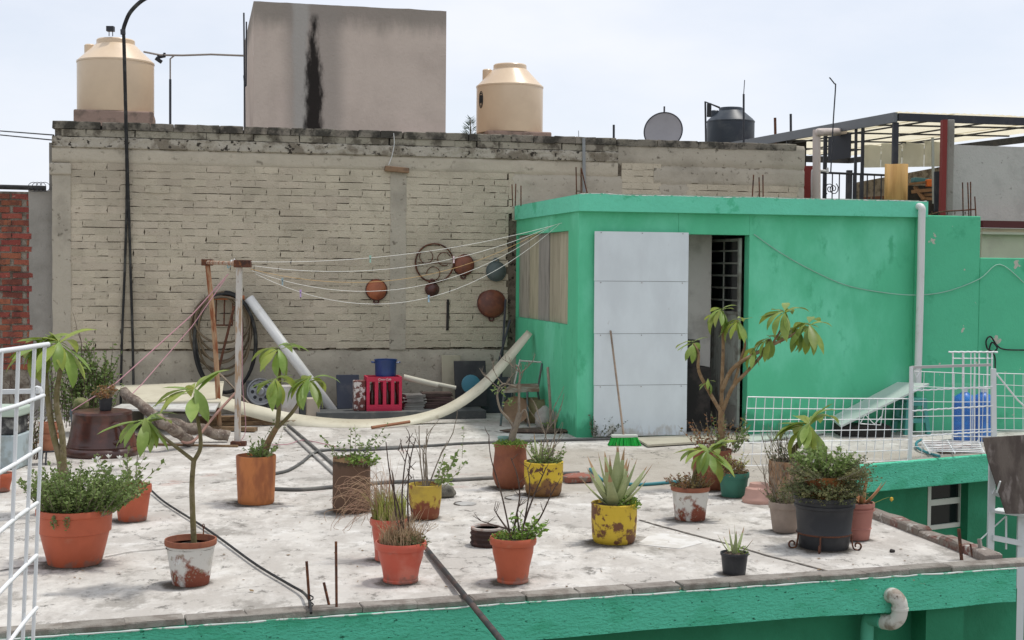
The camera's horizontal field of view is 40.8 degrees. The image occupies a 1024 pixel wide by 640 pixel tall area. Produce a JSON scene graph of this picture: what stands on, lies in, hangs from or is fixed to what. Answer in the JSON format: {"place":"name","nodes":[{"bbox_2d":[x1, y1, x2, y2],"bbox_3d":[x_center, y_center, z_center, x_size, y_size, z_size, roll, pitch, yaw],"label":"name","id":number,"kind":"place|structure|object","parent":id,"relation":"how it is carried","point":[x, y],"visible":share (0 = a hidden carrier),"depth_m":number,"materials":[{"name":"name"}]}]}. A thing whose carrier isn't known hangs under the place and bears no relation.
{"place":"outdoors","nodes":[
{"label":"outdoors","id":0,"kind":"place"},
{"bbox_2d":[0,342,50,639],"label":"white cage","id":1,"kind":"object","parent":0,"point":[33,391],"visible":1,"depth_m":2.88,"materials":[{"name":"metal"}]},
{"bbox_2d":[0,407,1023,626],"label":"roof terrace","id":2,"kind":"structure","parent":0,"point":[123,578],"depth_m":9.32,"materials":[{"name":"grey concrete"}]},
{"bbox_2d":[0,431,28,469],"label":"pale crate","id":3,"kind":"object","parent":2,"relation":"on","point":[6,458],"visible":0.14,"depth_m":12.06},
{"bbox_2d":[1,414,27,433],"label":"dark tray","id":4,"kind":"object","parent":3,"relation":"on","point":[7,425],"visible":0.55,"depth_m":12.10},
{"bbox_2d":[0,190,52,415],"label":"red brick wall","id":5,"kind":"structure","parent":2,"relation":"on","point":[26,259],"depth_m":16.29,"materials":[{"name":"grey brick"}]},
{"bbox_2d":[6,328,95,486],"bbox_3d":[-3.334,0.731,9.958,0.617,1.340,0.636,1,2,0],"label":"potted plant","id":6,"kind":"object","parent":2,"relation":"on","point":[62,357],"visible":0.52,"depth_m":9.94,"materials":[{"name":"green plant"}]},
{"bbox_2d":[16,460,149,567],"bbox_3d":[-2.589,1.157,8.323,0.792,0.625,0.697,1,2,0],"label":"potted plant","id":7,"kind":"object","parent":2,"relation":"on","point":[75,527],"visible":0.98,"depth_m":8.15,"materials":[{"name":"green plant"}]},
{"bbox_2d":[48,314,123,427],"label":"climbing shrub","id":8,"kind":"object","parent":2,"relation":"on","point":[80,387],"visible":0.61,"depth_m":14.60,"materials":[{"name":"green plant"}]},
{"bbox_2d":[66,408,138,458],"bbox_3d":[-3.905,1.067,13.112,0.720,0.426,0.722,1,2,0],"label":"upturned pot","id":9,"kind":"object","parent":2,"relation":"on","point":[86,440],"visible":0.81,"depth_m":12.85,"materials":[{"name":"red ceramic"}]},
{"bbox_2d":[91,384,117,410],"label":"potted plant","id":10,"kind":"object","parent":9,"relation":"on","point":[105,401],"visible":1,"depth_m":13.01,"materials":[{"name":"black plant"}]},
{"bbox_2d":[92,422,165,522],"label":"potted plant","id":11,"kind":"object","parent":2,"relation":"on","point":[135,510],"visible":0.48,"depth_m":9.66,"materials":[{"name":"green plant"}]},
{"bbox_2d":[120,387,194,446],"bbox_3d":[-3.519,0.968,13.518,0.728,0.599,0.466,1,2,0],"label":"log","id":12,"kind":"object","parent":2,"relation":"on","point":[148,410],"visible":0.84,"depth_m":13.46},
{"bbox_2d":[98,370,227,587],"bbox_3d":[-1.961,0.890,7.743,0.682,1.211,0.428,1,2,0],"label":"potted plant","id":13,"kind":"object","parent":2,"relation":"on","point":[190,558],"visible":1,"depth_m":7.70,"materials":[{"name":"green plant"}]},
{"bbox_2d":[165,417,230,440],"bbox_3d":[-3.218,1.115,14.036,0.693,0.258,0.139,0,2,-14],"label":"log","id":14,"kind":"object","parent":2,"relation":"on","point":[209,432],"visible":0.7,"depth_m":14.02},
{"bbox_2d":[201,259,221,425],"bbox_3d":[-3.292,0.273,15.096,0.221,1.877,0.070,1,2,0],"label":"washing line post","id":15,"kind":"object","parent":2,"relation":"on","point":[214,335],"visible":0.84,"depth_m":15.07,"materials":[{"name":"metal"}]},
{"bbox_2d":[141,481,312,613],"bbox_3d":[-1.978,1.399,9.105,0.129,0.069,4.624,-1,2,-26],"label":"black wire","id":16,"kind":"object","parent":2,"relation":"on","point":[246,557],"visible":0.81,"depth_m":8.43,"materials":[{"name":"rubber"}]},
{"bbox_2d":[230,260,251,445],"bbox_3d":[-2.716,0.334,13.791,0.197,1.870,0.100,1,2,0],"label":"washing line post","id":17,"kind":"object","parent":2,"relation":"on","point":[239,265],"visible":0.94,"depth_m":13.79,"materials":[{"name":"metal"}]},
{"bbox_2d":[247,378,270,404],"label":"wheel trim","id":18,"kind":"structure","parent":2,"relation":"on","point":[254,397],"depth_m":16.34,"materials":[{"name":"grey plastic"}]},
{"bbox_2d":[236,342,337,505],"bbox_3d":[-1.702,0.787,10.518,0.786,1.216,0.517,1,2,0],"label":"potted plant","id":19,"kind":"object","parent":2,"relation":"on","point":[256,470],"visible":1,"depth_m":10.38,"materials":[{"name":"brown plant"}]},
{"bbox_2d":[245,295,336,408],"bbox_3d":[-2.641,0.453,16.590,1.209,1.492,0.122,1,2,9],"label":"white pipe","id":20,"kind":"object","parent":2,"relation":"on","point":[274,332],"visible":0.6,"depth_m":16.56,"materials":[{"name":"plastic"}]},
{"bbox_2d":[275,447,399,474],"bbox_3d":[-1.829,1.292,12.881,0.570,0.028,2.050,2,2,28],"label":"floor hose","id":21,"kind":"object","parent":2,"relation":"on","point":[315,452],"visible":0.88,"depth_m":13.43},
{"bbox_2d":[319,423,389,513],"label":"potted plant","id":22,"kind":"object","parent":2,"relation":"on","point":[350,465],"visible":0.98,"depth_m":10.04,"materials":[{"name":"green plant"}]},
{"bbox_2d":[324,457,410,561],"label":"potted plant","id":23,"kind":"object","parent":2,"relation":"on","point":[381,500],"visible":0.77,"depth_m":8.42,"materials":[{"name":"green plant"}]},
{"bbox_2d":[217,330,531,427],"bbox_3d":[-1.492,0.673,15.781,3.776,1.070,0.542,0,2,-19],"label":"cream strip","id":24,"kind":"object","parent":2,"relation":"on","point":[458,403],"visible":0.95,"depth_m":15.80,"materials":[{"name":"plastic"}]},
{"bbox_2d":[113,403,218,411],"bbox_3d":[-3.726,0.936,14.796,1.131,0.061,0.300,1,2,0],"label":"white board","id":25,"kind":"object","parent":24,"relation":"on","point":[181,407],"visible":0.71,"depth_m":14.74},
{"bbox_2d":[114,381,223,403],"bbox_3d":[-3.931,0.815,15.592,1.537,0.147,1.300,1,2,0],"label":"cream board","id":26,"kind":"object","parent":25,"relation":"on","point":[151,393],"visible":0.57,"depth_m":15.63,"materials":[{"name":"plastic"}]},
{"bbox_2d":[316,406,485,418],"bbox_3d":[-1.378,1.119,16.657,2.023,0.098,0.750,0,2,-13],"label":"bench","id":27,"kind":"object","parent":2,"relation":"on","point":[476,412],"visible":0.51,"depth_m":16.29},
{"bbox_2d":[336,375,358,408],"bbox_3d":[-1.980,0.865,16.621,0.277,0.399,0.166,0,2,-13],"label":"navy leaning board","id":28,"kind":"object","parent":27,"relation":"on","point":[344,385],"visible":0.76,"depth_m":16.61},
{"bbox_2d":[353,380,365,410],"bbox_3d":[-1.820,0.896,16.382,0.137,0.357,0.130,0,2,-13],"label":"rusty tin","id":29,"kind":"object","parent":27,"relation":"on","point":[358,395],"visible":1,"depth_m":16.32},
{"bbox_2d":[364,375,401,410],"bbox_3d":[-1.546,0.872,16.468,0.420,0.405,0.304,0,2,-13],"label":"bottle crate","id":30,"kind":"object","parent":27,"relation":"on","point":[375,380],"visible":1,"depth_m":16.34,"materials":[{"name":"red plastic"}]},
{"bbox_2d":[371,358,399,376],"bbox_3d":[-1.511,0.569,16.466,0.279,0.200,0.277,-2,3,-45],"label":"blue pot","id":31,"kind":"object","parent":30,"relation":"on","point":[385,367],"visible":1,"depth_m":16.36,"materials":[{"name":"metal"}]},
{"bbox_2d":[402,393,426,409],"bbox_3d":[-1.195,0.984,16.649,0.287,0.174,0.304,0,2,-15],"label":"slate stack","id":32,"kind":"object","parent":27,"relation":"on","point":[413,401],"visible":0.89,"depth_m":16.53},
{"bbox_2d":[421,391,453,408],"bbox_3d":[-0.922,0.975,16.774,0.413,0.188,0.300,0,2,-13],"label":"board stack","id":33,"kind":"object","parent":27,"relation":"on","point":[436,399],"visible":0.71,"depth_m":16.65,"materials":[{"name":"brown wood"}]},
{"bbox_2d":[441,355,460,400],"bbox_3d":[-0.754,0.746,17.192,0.243,0.607,0.138,0,2,-13],"label":"cream leaning board","id":34,"kind":"object","parent":27,"relation":"on","point":[447,369],"visible":0.51,"depth_m":17.19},
{"bbox_2d":[454,361,487,406],"bbox_3d":[-0.512,0.785,17.008,0.402,0.555,0.167,0,2,-13],"label":"black leaning board","id":35,"kind":"object","parent":27,"relation":"on","point":[462,369],"visible":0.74,"depth_m":17.01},
{"bbox_2d":[374,428,438,584],"bbox_3d":[-0.611,1.058,7.897,0.395,0.889,0.389,1,2,0],"label":"potted plant","id":36,"kind":"object","parent":2,"relation":"on","point":[400,549],"visible":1,"depth_m":7.82,"materials":[{"name":"orange plant"}]},
{"bbox_2d":[49,121,804,416],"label":"brick wall","id":37,"kind":"structure","parent":2,"relation":"on","point":[280,198],"depth_m":16.92,"materials":[{"name":"brick"}]},
{"bbox_2d":[119,0,145,404],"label":"cable mast","id":38,"kind":"object","parent":37,"relation":"attached to","point":[127,186],"visible":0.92,"depth_m":16.36,"materials":[{"name":"black rubber"}]},
{"bbox_2d":[189,290,257,393],"bbox_3d":[-3.482,0.270,16.600,0.814,1.254,0.157,0,2,-13],"label":"hose coil","id":39,"kind":"object","parent":37,"relation":"hanging from","point":[195,329],"visible":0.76,"depth_m":16.57,"materials":[{"name":"black rubber"}]},
{"bbox_2d":[365,279,386,303],"bbox_3d":[-1.679,-0.351,17.061,0.277,0.319,0.107,0,2,-14],"label":"clay dish","id":40,"kind":"object","parent":37,"relation":"hanging from","point":[377,292],"visible":0.94,"depth_m":17.04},
{"bbox_2d":[415,243,453,282],"bbox_3d":[-0.969,-0.713,17.218,0.501,0.502,0.022,0,2,-13],"label":"iron hoop","id":41,"kind":"object","parent":37,"relation":"attached to","point":[432,281],"visible":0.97,"depth_m":17.21,"materials":[{"name":"metal"}]},
{"bbox_2d":[454,254,473,278],"bbox_3d":[-0.613,-0.670,17.295,0.279,0.322,0.107,1,2,0],"label":"clay dish","id":42,"kind":"object","parent":37,"relation":"hanging from","point":[461,261],"visible":0.96,"depth_m":17.27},
{"bbox_2d":[477,290,504,321],"bbox_3d":[-0.254,-0.188,17.398,0.379,0.420,0.118,0,2,-14],"label":"clay dish","id":43,"kind":"object","parent":37,"relation":"hanging from","point":[490,303],"visible":1,"depth_m":17.36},
{"bbox_2d":[486,258,505,281],"bbox_3d":[-0.196,-0.637,17.391,0.266,0.305,0.106,0,2,-14],"label":"enamel dish","id":44,"kind":"object","parent":37,"relation":"hanging from","point":[499,274],"visible":0.96,"depth_m":17.37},
{"bbox_2d":[275,471,579,491],"bbox_3d":[-0.669,1.352,11.558,2.731,0.032,0.147,0,2,-24],"label":"floor hose","id":45,"kind":"object","parent":2,"relation":"on","point":[378,483],"visible":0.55,"depth_m":11.46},
{"bbox_2d":[409,417,468,520],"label":"potted plant","id":46,"kind":"object","parent":2,"relation":"on","point":[425,497],"visible":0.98,"depth_m":9.82,"materials":[{"name":"green plant"}]},
{"bbox_2d":[425,546,504,639],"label":"black pole","id":47,"kind":"object","parent":2,"relation":"on","point":[490,627],"visible":0.9,"depth_m":7.32,"materials":[{"name":"metal"}]},
{"bbox_2d":[361,437,610,447],"bbox_3d":[-0.095,1.260,14.151,3.063,0.027,0.132,0,2,-20],"label":"floor hose","id":48,"kind":"object","parent":2,"relation":"on","point":[491,442],"visible":0.69,"depth_m":14.12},
{"bbox_2d":[470,523,503,547],"bbox_3d":[-0.162,1.405,8.959,0.224,0.123,0.228,1,2,0],"label":"ribbed ring","id":49,"kind":"object","parent":2,"relation":"on","point":[481,534],"visible":0.73,"depth_m":8.87,"materials":[{"name":"ceramic"}]},
{"bbox_2d":[481,377,510,412],"bbox_3d":[-0.203,0.936,17.213,0.392,0.442,0.117,0,2,-13],"label":"dark leaning board","id":50,"kind":"object","parent":2,"relation":"on","point":[492,407],"visible":0.33,"depth_m":17.20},
{"bbox_2d":[479,353,534,488],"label":"potted plant","id":51,"kind":"object","parent":2,"relation":"on","point":[509,447],"visible":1,"depth_m":11.22,"materials":[{"name":"green plant"}]},
{"bbox_2d":[503,396,526,422],"bbox_3d":[0.046,1.038,15.956,0.310,0.303,0.092,1,2,0],"label":"clay plate","id":52,"kind":"object","parent":2,"relation":"on","point":[511,411],"visible":0.69,"depth_m":15.97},
{"bbox_2d":[473,428,560,584],"bbox_3d":[0.025,1.063,7.887,0.480,0.890,0.278,1,2,22],"label":"potted plant","id":53,"kind":"object","parent":2,"relation":"on","point":[512,551],"visible":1,"depth_m":7.85,"materials":[{"name":"ceramic"}]},
{"bbox_2d":[499,359,542,426],"bbox_3d":[0.140,0.843,15.953,0.436,0.738,0.571,1,2,15],"label":"metal chair","id":54,"kind":"object","parent":2,"relation":"on","point":[528,388],"visible":0.84,"depth_m":15.84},
{"bbox_2d":[521,387,566,496],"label":"potted plant","id":55,"kind":"object","parent":2,"relation":"on","point":[552,475],"visible":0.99,"depth_m":10.87,"materials":[{"name":"green plant"}]},
{"bbox_2d":[580,442,651,544],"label":"potted plant","id":56,"kind":"object","parent":2,"relation":"on","point":[614,508],"visible":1,"depth_m":9.00,"materials":[{"name":"green plant"}]},
{"bbox_2d":[607,330,641,445],"bbox_3d":[1.158,0.698,14.366,0.350,1.149,0.704,1,2,0],"label":"broom","id":57,"kind":"object","parent":2,"relation":"on","point":[622,439],"visible":0.99,"depth_m":14.07,"materials":[{"name":"plastic"}]},
{"bbox_2d":[638,433,749,446],"bbox_3d":[1.974,1.258,14.487,1.517,0.020,0.609,0,2,-21],"label":"floor board","id":58,"kind":"object","parent":2,"relation":"on","point":[664,440],"visible":0.57,"depth_m":14.38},
{"bbox_2d":[684,339,710,431],"bbox_3d":[1.992,0.619,15.438,0.420,1.257,0.340,0,2,-13],"label":"cupboard","id":59,"kind":"object","parent":2,"relation":"on","point":[698,404],"visible":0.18,"depth_m":15.36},
{"bbox_2d":[663,436,735,520],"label":"potted plant","id":60,"kind":"object","parent":2,"relation":"on","point":[690,497],"visible":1,"depth_m":9.86,"materials":[{"name":"white plant"}]},
{"bbox_2d":[515,193,927,437],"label":"green shed","id":61,"kind":"structure","parent":2,"relation":"on","point":[649,281],"depth_m":15.21,"materials":[{"name":"paint"}]},
{"bbox_2d":[593,231,688,436],"bbox_3d":[1.385,0.151,14.806,1.061,2.194,0.050,0,2,-13],"label":"door","id":62,"kind":"structure","parent":61,"relation":"in","point":[641,286],"depth_m":14.79,"materials":[{"name":"white metal"}]},
{"bbox_2d":[754,234,1023,295],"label":"wire","id":63,"kind":"object","parent":61,"relation":"attached to","point":[885,292],"visible":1,"depth_m":15.42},
{"bbox_2d":[884,164,907,199],"bbox_3d":[4.940,-1.562,17.711,0.294,0.891,0.067,1,2,10],"label":"wood sheet","id":64,"kind":"object","parent":61,"relation":"on","point":[896,183],"visible":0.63,"depth_m":17.70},
{"bbox_2d":[914,203,925,382],"bbox_3d":[4.551,-0.281,15.415,0.098,2.064,0.150,0,2,-13],"label":"down pipe","id":65,"kind":"object","parent":61,"relation":"attached to","point":[920,208],"visible":0.88,"depth_m":15.36,"materials":[{"name":"white plastic"}]},
{"bbox_2d":[708,452,748,497],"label":"potted plant","id":66,"kind":"object","parent":2,"relation":"on","point":[731,486],"visible":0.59,"depth_m":10.89,"materials":[{"name":"teal plant"}]},
{"bbox_2d":[717,525,751,575],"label":"potted plant","id":67,"kind":"object","parent":2,"relation":"on","point":[734,559],"visible":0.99,"depth_m":8.12,"materials":[{"name":"black plant"}]},
{"bbox_2d":[675,303,831,489],"bbox_3d":[1.995,0.628,11.317,1.291,1.538,0.585,1,2,0],"label":"potted plant","id":68,"kind":"object","parent":2,"relation":"on","point":[811,338],"visible":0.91,"depth_m":11.31,"materials":[{"name":"green plant"}]},
{"bbox_2d":[742,482,772,504],"bbox_3d":[1.922,1.344,10.721,0.260,0.150,0.260,1,2,0],"label":"upturned bowl","id":69,"kind":"object","parent":2,"relation":"on","point":[753,494],"visible":0.8,"depth_m":10.64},
{"bbox_2d":[753,443,803,532],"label":"potted plant","id":70,"kind":"object","parent":2,"relation":"on","point":[783,515],"visible":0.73,"depth_m":9.45,"materials":[{"name":"beige plant"}]},
{"bbox_2d":[760,404,838,498],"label":"potted plant","id":71,"kind":"object","parent":2,"relation":"on","point":[805,435],"visible":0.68,"depth_m":10.72,"materials":[{"name":"green plant"}]},
{"bbox_2d":[742,396,909,465],"bbox_3d":[2.988,1.030,12.992,1.822,0.641,0.113,0,2,-16],"label":"panel","id":72,"kind":"object","parent":2,"relation":"on","point":[825,419],"visible":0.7,"depth_m":13.03,"materials":[{"name":"white metal"}]},
{"bbox_2d":[777,443,882,551],"bbox_3d":[2.056,1.141,8.964,0.648,0.688,0.599,1,2,0],"label":"potted plant","id":73,"kind":"object","parent":2,"relation":"on","point":[824,497],"visible":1,"depth_m":8.84,"materials":[{"name":"green plant"}]},
{"bbox_2d":[834,423,890,436],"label":"dark block","id":74,"kind":"structure","parent":2,"relation":"on","point":[863,430],"depth_m":15.01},
{"bbox_2d":[831,382,928,426],"bbox_3d":[4.010,0.919,15.185,1.050,0.467,0.445,0,2,-14],"label":"leaning board","id":75,"kind":"object","parent":74,"relation":"on","point":[898,390],"visible":0.79,"depth_m":15.15,"materials":[{"name":"white laminate"}]},
{"bbox_2d":[850,475,892,540],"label":"potted plant","id":76,"kind":"object","parent":2,"relation":"on","point":[864,510],"visible":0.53,"depth_m":9.19,"materials":[{"name":"orange plant"}]},
{"bbox_2d":[891,396,930,434],"bbox_3d":[4.466,1.067,15.404,0.320,0.400,0.320,0,2,-13],"label":"plastic stool","id":77,"kind":"object","parent":2,"relation":"on","point":[898,404],"visible":0.73,"depth_m":15.29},
{"bbox_2d":[925,442,980,452],"bbox_3d":[4.472,1.297,14.014,0.436,0.025,0.727,1,2,0],"label":"rusty plate","id":78,"kind":"object","parent":2,"relation":"on","point":[953,447],"visible":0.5,"depth_m":13.90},
{"bbox_2d":[922,440,984,453],"bbox_3d":[4.471,1.277,13.932,0.592,0.022,1.223,1,2,14],"label":"wire shelf","id":79,"kind":"object","parent":78,"relation":"on","point":[948,447],"visible":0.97,"depth_m":13.85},
{"bbox_2d":[954,387,975,440],"bbox_3d":[4.865,1.007,14.796,0.250,0.572,0.250,1,2,0],"label":"water jug","id":80,"kind":"object","parent":2,"relation":"on","point":[957,412],"visible":0.62,"depth_m":14.70,"materials":[{"name":"blue plastic"}]},
{"bbox_2d":[908,363,1023,459],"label":"white rack","id":81,"kind":"object","parent":2,"relation":"on","point":[993,393],"visible":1,"depth_m":13.58,"materials":[{"name":"metal"}]},
{"bbox_2d":[911,371,990,458],"bbox_3d":[4.386,0.936,13.667,1.285,0.899,0.075,-1,3,-33],"label":"panel","id":82,"kind":"object","parent":81,"relation":"attached to","point":[962,430],"visible":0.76,"depth_m":13.61,"materials":[{"name":"white metal"}]},
{"bbox_2d":[912,215,1023,431],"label":"green wall","id":83,"kind":"structure","parent":2,"relation":"on","point":[973,316],"depth_m":15.60,"materials":[{"name":"paint"}]},
{"bbox_2d":[939,120,947,215],"bbox_3d":[5.289,-1.567,16.902,0.058,1.768,0.100,1,2,0],"label":"red post","id":84,"kind":"object","parent":83,"relation":"attached to","point":[943,163],"visible":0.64,"depth_m":16.85,"materials":[{"name":"metal"}]},
{"bbox_2d":[946,119,954,215],"bbox_3d":[5.404,-1.580,17.041,0.085,1.785,0.140,1,2,0],"label":"concrete stub","id":85,"kind":"object","parent":83,"relation":"on","point":[950,163],"visible":0.42,"depth_m":16.96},
{"bbox_2d":[948,351,997,442],"bbox_3d":[4.788,0.801,14.329,0.516,0.966,0.043,1,2,0],"label":"tall wire rack","id":86,"kind":"object","parent":2,"relation":"on","point":[974,358],"visible":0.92,"depth_m":14.33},
{"bbox_2d":[975,389,990,441],"bbox_3d":[5.064,1.009,14.796,0.250,0.572,0.250,1,2,0],"label":"water jug","id":87,"kind":"object","parent":2,"relation":"on","point":[982,401],"visible":0.38,"depth_m":14.69,"materials":[{"name":"blue plastic"}]},
{"bbox_2d":[0,0,1023,228],"label":"sky","id":88,"kind":"structure","parent":0,"point":[600,65],"materials":[{"name":"white"}]},
{"bbox_2d":[980,228,1023,257],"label":"cream wall","id":89,"kind":"structure","parent":0,"point":[1000,246],"depth_m":17.04,"materials":[{"name":"paint"}]},
{"bbox_2d":[980,220,1023,227],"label":"red beam","id":90,"kind":"structure","parent":89,"relation":"on","point":[1001,224],"depth_m":16.88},
{"bbox_2d":[953,145,1023,220],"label":"grey wall","id":91,"kind":"structure","parent":90,"relation":"on","point":[994,175],"depth_m":17.28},
{"bbox_3d":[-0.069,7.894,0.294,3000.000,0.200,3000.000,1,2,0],"label":"ground","id":92,"kind":"structure","parent":0,"visible":0},
{"bbox_2d":[49,143,53,190],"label":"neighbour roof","id":93,"kind":"structure","parent":92,"relation":"on","point":[50,161],"depth_m":16.35,"materials":[{"name":"grey concrete"}]},
{"bbox_2d":[74,109,155,126],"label":"tank plinth","id":94,"kind":"structure","parent":93,"relation":"on","point":[100,116],"depth_m":18.92,"materials":[{"name":"concrete"}]},
{"bbox_2d":[76,26,154,112],"bbox_3d":[-5.590,-3.499,19.411,1.064,1.189,1.064,1,2,0],"label":"water tank","id":95,"kind":"object","parent":94,"relation":"on","point":[100,74],"visible":0.94,"depth_m":19.00,"materials":[{"name":"beige plastic"}]},
{"bbox_2d":[143,51,243,123],"bbox_3d":[-4.216,-3.051,18.105,1.332,1.001,0.266,1,2,0],"label":"tank pipe","id":96,"kind":"object","parent":93,"relation":"on","point":[158,57],"visible":0.98,"depth_m":18.01,"materials":[{"name":"metal"}]},
{"bbox_2d":[245,1,445,132],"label":"concrete tower","id":97,"kind":"structure","parent":93,"relation":"on","point":[319,66],"depth_m":19.43,"materials":[{"name":"concrete"}]},
{"bbox_2d":[481,130,550,135],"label":"tank plinth","id":98,"kind":"structure","parent":93,"relation":"on","point":[490,132],"depth_m":21.25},
{"bbox_2d":[476,62,543,133],"bbox_3d":[-0.036,-3.491,21.710,1.063,1.104,1.063,1,2,0],"label":"water tank","id":99,"kind":"object","parent":98,"relation":"on","point":[509,96],"visible":0.95,"depth_m":21.29,"materials":[{"name":"beige plastic"}]},
{"bbox_2d":[644,106,682,140],"bbox_3d":[2.360,-2.775,21.415,0.619,1.098,0.268,1,2,18],"label":"satellite dish","id":100,"kind":"object","parent":93,"relation":"on","point":[663,125],"visible":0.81,"depth_m":21.41,"materials":[{"name":"paint"}]},
{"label":"rear deck","id":101,"kind":"structure","parent":92,"relation":"on","visible":0},
{"bbox_2d":[821,172,884,199],"bbox_3d":[4.722,-1.831,19.244,1.091,0.494,0.030,1,2,0],"label":"iron railing","id":102,"kind":"object","parent":101,"relation":"on","point":[846,174],"visible":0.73,"depth_m":19.23,"materials":[{"name":"metal"}]},
{"bbox_2d":[733,111,1023,198],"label":"pergola","id":103,"kind":"object","parent":101,"relation":"on","point":[898,137],"visible":0.45,"depth_m":20.59,"materials":[{"name":"grey metal"}]},
{"bbox_2d":[813,128,846,197],"bbox_3d":[4.440,-2.163,19.179,0.166,1.116,1.075,2,3,35],"label":"drain pipe","id":104,"kind":"object","parent":103,"relation":"attached to","point":[818,133],"visible":0.94,"depth_m":18.79,"materials":[{"name":"plastic"}]},
{"bbox_2d":[856,167,938,199],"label":"brick wall","id":105,"kind":"structure","parent":101,"relation":"on","point":[926,173],"depth_m":22.95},
{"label":"tank plinth","id":106,"kind":"object","parent":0,"visible":0},
{"bbox_2d":[704,101,754,141],"bbox_3d":[3.887,-3.416,24.517,0.865,0.836,1.473,1,2,10],"label":"water tank","id":107,"kind":"object","parent":106,"relation":"on","point":[723,124],"visible":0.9,"depth_m":24.46,"materials":[{"name":"black plastic"}]},
{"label":"courtyard floor","id":108,"kind":"structure","parent":0,"visible":0},
{"bbox_2d":[0,508,1023,639],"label":"green house","id":109,"kind":"structure","parent":108,"relation":"on","point":[970,600],"depth_m":7.79,"materials":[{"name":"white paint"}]},
{"bbox_2d":[860,587,908,639],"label":"drain elbow","id":110,"kind":"object","parent":109,"relation":"attached to","point":[896,618],"visible":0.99,"depth_m":8.12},
{"bbox_2d":[851,454,1023,639],"bbox_3d":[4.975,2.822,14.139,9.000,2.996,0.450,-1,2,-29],"label":"courtyard house","id":111,"kind":"structure","parent":108,"relation":"on","point":[946,495],"depth_m":13.68,"materials":[{"name":"green paint"}]},
{"bbox_2d":[927,484,960,529],"bbox_3d":[4.356,1.843,13.878,0.495,0.512,0.045,-1,2,-29],"label":"window","id":112,"kind":"structure","parent":111,"relation":"in","point":[944,501],"depth_m":13.87,"materials":[{"name":"black glass"}]},
{"bbox_2d":[981,463,1023,639],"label":"ladder rack","id":113,"kind":"object","parent":108,"relation":"on","point":[1018,541],"visible":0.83,"depth_m":10.65,"materials":[{"name":"metal"}]},
{"bbox_2d":[982,435,1023,513],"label":"plywood board","id":114,"kind":"object","parent":113,"relation":"on","point":[1005,456],"visible":1,"depth_m":10.51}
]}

